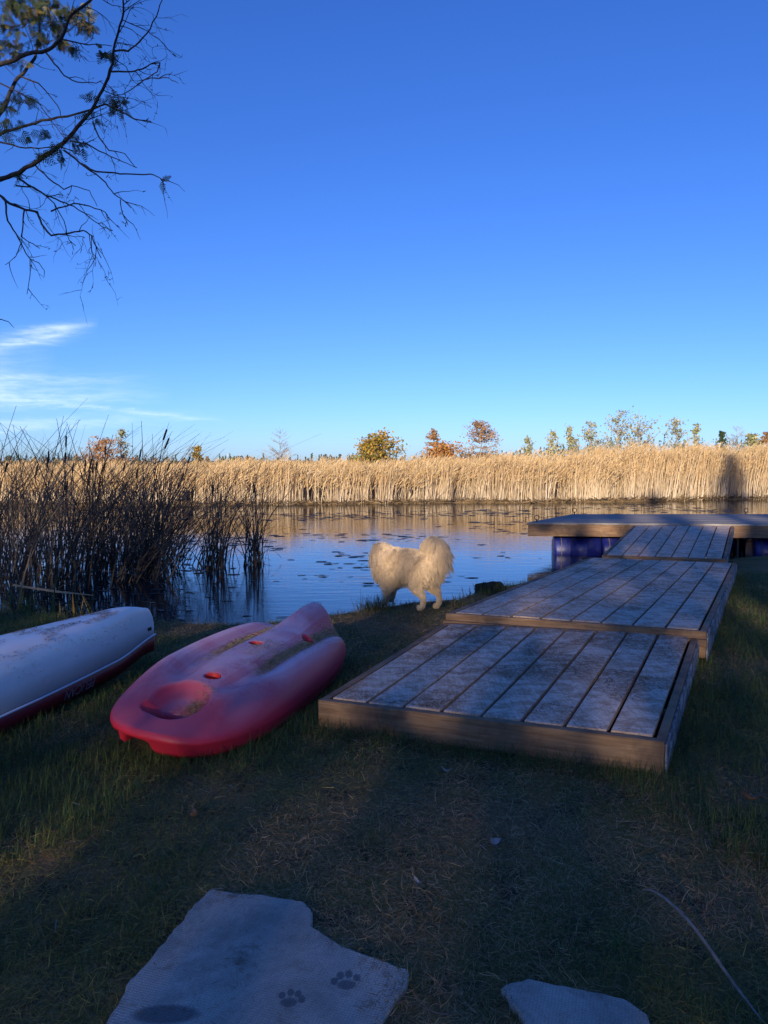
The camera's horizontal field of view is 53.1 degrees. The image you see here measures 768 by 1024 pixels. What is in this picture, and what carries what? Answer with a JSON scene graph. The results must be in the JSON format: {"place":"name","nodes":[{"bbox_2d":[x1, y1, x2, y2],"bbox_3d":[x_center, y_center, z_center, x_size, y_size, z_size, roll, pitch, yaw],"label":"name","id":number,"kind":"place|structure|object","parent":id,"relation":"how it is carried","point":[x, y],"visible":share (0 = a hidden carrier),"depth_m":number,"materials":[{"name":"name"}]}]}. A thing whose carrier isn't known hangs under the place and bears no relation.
{"place":"outdoors","nodes":[
{"label":"outdoors","id":0,"kind":"place"},
{"bbox_2d":[0,461,767,1023],"bbox_3d":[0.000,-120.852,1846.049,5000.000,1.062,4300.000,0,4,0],"label":"ground","id":1,"kind":"structure","parent":0,"point":[332,803],"depth_m":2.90,"materials":[{"name":"green plant"}]},
{"bbox_2d":[0,571,65,615],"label":"waterside plant","id":2,"kind":"object","parent":1,"relation":"on","point":[26,607],"visible":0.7,"depth_m":8.25,"materials":[{"name":"green plant"}]},
{"bbox_2d":[55,583,94,617],"bbox_3d":[-3.229,0.957,8.064,0.779,0.463,0.502,3,5,35],"label":"waterside plant","id":3,"kind":"object","parent":1,"relation":"on","point":[73,610],"visible":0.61,"depth_m":8.03,"materials":[{"name":"green plant"}]},
{"bbox_2d":[0,607,155,735],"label":"canoe","id":4,"kind":"object","parent":1,"relation":"on","point":[75,666],"visible":0.99,"depth_m":4.74,"materials":[{"name":"white plastic"}]},
{"bbox_2d":[0,610,125,679],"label":"needle litter","id":5,"kind":"object","parent":4,"relation":"on","point":[61,629],"visible":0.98,"depth_m":4.78,"materials":[{"name":"brown plant"}]},
{"bbox_2d":[0,0,187,326],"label":"overhanging tree","id":6,"kind":"object","parent":1,"relation":"on","point":[27,14],"visible":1,"depth_m":4.59,"materials":[{"name":"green plant"}]},
{"bbox_2d":[74,436,136,464],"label":"tamarack tree","id":7,"kind":"object","parent":1,"relation":"on","point":[101,448],"visible":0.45,"depth_m":59.67,"materials":[{"name":"orange plant"}]},
{"bbox_2d":[115,428,132,463],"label":"birch tree","id":8,"kind":"object","parent":1,"relation":"on","point":[122,434],"visible":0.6,"depth_m":61.75,"materials":[{"name":"green plant"}]},
{"bbox_2d":[190,807,196,816],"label":"fallen leaf","id":9,"kind":"object","parent":1,"relation":"on","point":[193,813],"visible":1,"depth_m":3.20,"materials":[{"name":"brown plant"}]},
{"bbox_2d":[189,445,203,466],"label":"sapling tree","id":10,"kind":"object","parent":1,"relation":"on","point":[195,448],"visible":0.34,"depth_m":71.73,"materials":[{"name":"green plant"}]},
{"bbox_2d":[0,398,451,605],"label":"cattail stand","id":11,"kind":"object","parent":1,"relation":"on","point":[142,554],"visible":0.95,"depth_m":11.33,"materials":[{"name":"brown plant"}]},
{"bbox_2d":[110,602,345,757],"bbox_3d":[-0.822,0.937,4.906,0.891,0.384,2.370,8,6,16],"label":"kayak","id":12,"kind":"object","parent":1,"relation":"on","point":[242,708],"visible":0.98,"depth_m":4.26,"materials":[{"name":"red plastic"}]},
{"bbox_2d":[169,601,357,716],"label":"needle litter","id":13,"kind":"object","parent":12,"relation":"in","point":[297,648],"visible":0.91,"depth_m":4.92,"materials":[{"name":"brown plant"}]},
{"bbox_2d":[3,463,473,488],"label":"marsh reeds","id":14,"kind":"object","parent":1,"relation":"on","point":[171,465],"visible":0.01,"depth_m":92.48,"materials":[{"name":"beige plant"}]},
{"bbox_2d":[106,890,408,1023],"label":"stepping stone","id":15,"kind":"object","parent":1,"relation":"on","point":[267,974],"visible":0.9,"depth_m":2.21,"materials":[{"name":"grey stone"}]},
{"bbox_2d":[112,888,410,1023],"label":"needle litter","id":16,"kind":"object","parent":15,"relation":"on","point":[312,970],"visible":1,"depth_m":2.21,"materials":[{"name":"brown plant"}]},
{"bbox_2d":[257,427,297,462],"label":"bare tree","id":17,"kind":"object","parent":1,"relation":"on","point":[282,452],"visible":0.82,"depth_m":67.46,"materials":[{"name":"grey plant"}]},
{"bbox_2d":[347,437,393,466],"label":"autumn shrub","id":18,"kind":"object","parent":1,"relation":"on","point":[370,447],"visible":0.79,"depth_m":63.47,"materials":[{"name":"yellow plant"}]},
{"bbox_2d":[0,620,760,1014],"bbox_3d":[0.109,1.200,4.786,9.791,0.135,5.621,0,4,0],"label":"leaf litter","id":19,"kind":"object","parent":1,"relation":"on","point":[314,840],"visible":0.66,"depth_m":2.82,"materials":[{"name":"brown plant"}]},
{"bbox_2d":[354,427,410,464],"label":"autumn shrub","id":20,"kind":"object","parent":1,"relation":"on","point":[380,438],"visible":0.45,"depth_m":65.33,"materials":[{"name":"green plant"}]},
{"bbox_2d":[0,439,767,505],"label":"reed bed","id":21,"kind":"object","parent":1,"relation":"on","point":[694,472],"visible":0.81,"depth_m":33.87,"materials":[{"name":"beige plant"}]},
{"bbox_2d":[2,434,767,465],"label":"wood","id":22,"kind":"object","parent":1,"relation":"on","point":[224,460],"visible":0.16,"depth_m":260.47,"materials":[{"name":"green plant"}]},
{"bbox_2d":[35,549,750,624],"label":"bank grass","id":23,"kind":"structure","parent":1,"relation":"on","point":[375,605],"depth_m":8.38,"materials":[{"name":"plant"}]},
{"bbox_2d":[368,535,455,610],"bbox_3d":[0.230,0.639,8.369,1.001,0.756,0.408,3,5,38],"label":"dog","id":24,"kind":"object","parent":1,"relation":"on","point":[427,565],"visible":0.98,"depth_m":8.10},
{"bbox_2d":[420,428,444,460],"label":"tamarack tree","id":25,"kind":"object","parent":1,"relation":"on","point":[433,435],"visible":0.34,"depth_m":69.63,"materials":[{"name":"orange plant"}]},
{"bbox_2d":[416,439,474,464],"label":"autumn shrub","id":26,"kind":"object","parent":1,"relation":"on","point":[443,448],"visible":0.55,"depth_m":65.27,"materials":[{"name":"orange plant"}]},
{"bbox_2d":[451,419,503,464],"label":"tamarack tree","id":27,"kind":"object","parent":1,"relation":"on","point":[483,430],"visible":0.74,"depth_m":65.20,"materials":[{"name":"brown plant"}]},
{"bbox_2d":[474,581,506,592],"bbox_3d":[1.348,1.007,9.511,0.476,0.321,0.429,0,4,0],"label":"shore rock","id":28,"kind":"object","parent":1,"relation":"on","point":[498,583],"visible":0.23,"depth_m":9.41,"materials":[{"name":"stone"}]},
{"bbox_2d":[462,579,527,592],"bbox_3d":[1.383,0.866,9.297,0.862,0.198,0.430,-1,4,-15],"label":"grass tuft","id":29,"kind":"object","parent":1,"relation":"on","point":[496,588],"visible":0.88,"depth_m":9.27,"materials":[{"name":"green plant"}]},
{"bbox_2d":[490,838,500,844],"bbox_3d":[0.424,1.263,2.957,0.070,0.029,0.024,27,22,-49],"label":"fallen leaf","id":30,"kind":"object","parent":1,"relation":"on","point":[494,841],"visible":1,"depth_m":2.97,"materials":[{"name":"plant"}]},
{"bbox_2d":[318,623,699,774],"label":"dock platform","id":31,"kind":"structure","parent":1,"relation":"on","point":[489,698],"depth_m":4.38,"materials":[{"name":"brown wood"}]},
{"bbox_2d":[332,625,689,722],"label":"needle litter","id":32,"kind":"object","parent":31,"relation":"on","point":[523,664],"visible":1,"depth_m":4.96,"materials":[{"name":"brown plant"}]},
{"bbox_2d":[520,435,535,462],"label":"sapling tree","id":33,"kind":"object","parent":1,"relation":"on","point":[528,449],"visible":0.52,"depth_m":69.54,"materials":[{"name":"green plant"}]},
{"bbox_2d":[544,429,563,456],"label":"sapling tree","id":34,"kind":"object","parent":1,"relation":"on","point":[551,441],"visible":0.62,"depth_m":65.85,"materials":[{"name":"green plant"}]},
{"bbox_2d":[564,423,581,456],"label":"sapling tree","id":35,"kind":"object","parent":1,"relation":"on","point":[571,440],"visible":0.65,"depth_m":65.54,"materials":[{"name":"green plant"}]},
{"bbox_2d":[501,979,649,1023],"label":"stepping stone","id":36,"kind":"object","parent":1,"relation":"on","point":[543,1003],"visible":0.91,"depth_m":2.09,"materials":[{"name":"grey stone"}]},
{"bbox_2d":[443,558,736,658],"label":"dock platform","id":37,"kind":"structure","parent":1,"relation":"on","point":[595,614],"depth_m":7.05,"materials":[{"name":"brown wood"}]},
{"bbox_2d":[464,559,728,622],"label":"needle litter","id":38,"kind":"object","parent":37,"relation":"on","point":[628,585],"visible":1,"depth_m":7.89,"materials":[{"name":"brown plant"}]},
{"bbox_2d":[576,420,608,453],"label":"sapling tree","id":39,"kind":"object","parent":1,"relation":"on","point":[590,436],"visible":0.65,"depth_m":63.59,"materials":[{"name":"green plant"}]},
{"bbox_2d":[596,405,634,453],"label":"sapling tree","id":40,"kind":"object","parent":1,"relation":"on","point":[619,437],"visible":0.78,"depth_m":61.49,"materials":[{"name":"green plant"}]},
{"bbox_2d":[614,410,660,450],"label":"sapling tree","id":41,"kind":"object","parent":1,"relation":"on","point":[638,434],"visible":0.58,"depth_m":61.67,"materials":[{"name":"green plant"}]},
{"bbox_2d":[602,525,733,562],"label":"dock ramp","id":42,"kind":"structure","parent":1,"relation":"on","point":[634,542],"depth_m":12.16,"materials":[{"name":"grey wood"}]},
{"bbox_2d":[659,416,694,450],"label":"sapling tree","id":43,"kind":"object","parent":1,"relation":"on","point":[675,423],"visible":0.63,"depth_m":61.95,"materials":[{"name":"green plant"}]},
{"bbox_2d":[689,423,700,446],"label":"sapling tree","id":44,"kind":"object","parent":1,"relation":"on","point":[695,430],"visible":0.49,"depth_m":63.53,"materials":[{"name":"green plant"}]},
{"bbox_2d":[643,889,762,1020],"bbox_3d":[0.944,1.299,2.306,0.018,0.103,0.590,-1,4,-13],"label":"dry stalk","id":45,"kind":"object","parent":1,"relation":"on","point":[695,929],"visible":1,"depth_m":2.26,"materials":[{"name":"brown plant"}]},
{"bbox_2d":[718,430,727,454],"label":"spruce tree","id":46,"kind":"object","parent":1,"relation":"on","point":[721,436],"visible":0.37,"depth_m":89.39,"materials":[{"name":"green plant"}]},
{"bbox_2d":[724,425,747,452],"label":"bare tree","id":47,"kind":"object","parent":1,"relation":"on","point":[743,435],"visible":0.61,"depth_m":91.45,"materials":[{"name":"grey plant"}]},
{"bbox_2d":[740,790,760,799],"bbox_3d":[1.569,1.215,3.294,0.085,0.036,0.055,7,-15,13],"label":"fallen leaf","id":48,"kind":"object","parent":1,"relation":"on","point":[754,797],"visible":0.99,"depth_m":3.29,"materials":[{"name":"brown plant"}]},
{"bbox_2d":[740,433,763,451],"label":"autumn shrub","id":49,"kind":"object","parent":1,"relation":"on","point":[751,438],"visible":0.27,"depth_m":83.23,"materials":[{"name":"green plant"}]},
{"bbox_2d":[757,431,767,448],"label":"tamarack tree","id":50,"kind":"object","parent":1,"relation":"on","point":[764,439],"visible":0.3,"depth_m":83.38,"materials":[{"name":"orange plant"}]},
{"bbox_2d":[0,500,767,624],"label":"water","id":51,"kind":"structure","parent":0,"point":[277,588],"depth_m":14.35,"materials":[{"name":"blue liquid"}]},
{"bbox_2d":[196,545,219,571],"bbox_3d":[-2.853,0.805,12.405,0.417,0.551,0.039,-1,4,-9],"label":"broken stalk","id":52,"kind":"object","parent":51,"relation":"in","point":[200,556],"visible":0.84,"depth_m":12.38,"materials":[{"name":"brown plant"}]},
{"bbox_2d":[94,454,333,569],"bbox_3d":[-2.151,0.136,13.120,4.913,2.387,2.176,-2,5,-33],"label":"cattail clump","id":53,"kind":"object","parent":51,"relation":"in","point":[211,560],"visible":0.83,"depth_m":13.00,"materials":[{"name":"brown plant"}]},
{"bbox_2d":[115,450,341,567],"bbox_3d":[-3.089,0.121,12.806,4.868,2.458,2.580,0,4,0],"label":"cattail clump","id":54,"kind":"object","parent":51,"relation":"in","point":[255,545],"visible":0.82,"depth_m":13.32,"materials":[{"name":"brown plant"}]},
{"bbox_2d":[0,504,732,620],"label":"floating weed","id":55,"kind":"object","parent":51,"relation":"on","point":[323,518],"visible":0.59,"depth_m":17.80,"materials":[{"name":"green plant"}]},
{"bbox_2d":[527,508,767,557],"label":"floating raft","id":56,"kind":"object","parent":51,"relation":"on","point":[587,534],"visible":0.49,"depth_m":14.66,"materials":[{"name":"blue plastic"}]},
{"bbox_2d":[0,0,767,460],"label":"sky","id":57,"kind":"structure","parent":0,"point":[409,218],"materials":[{"name":"blue"}]}
]}

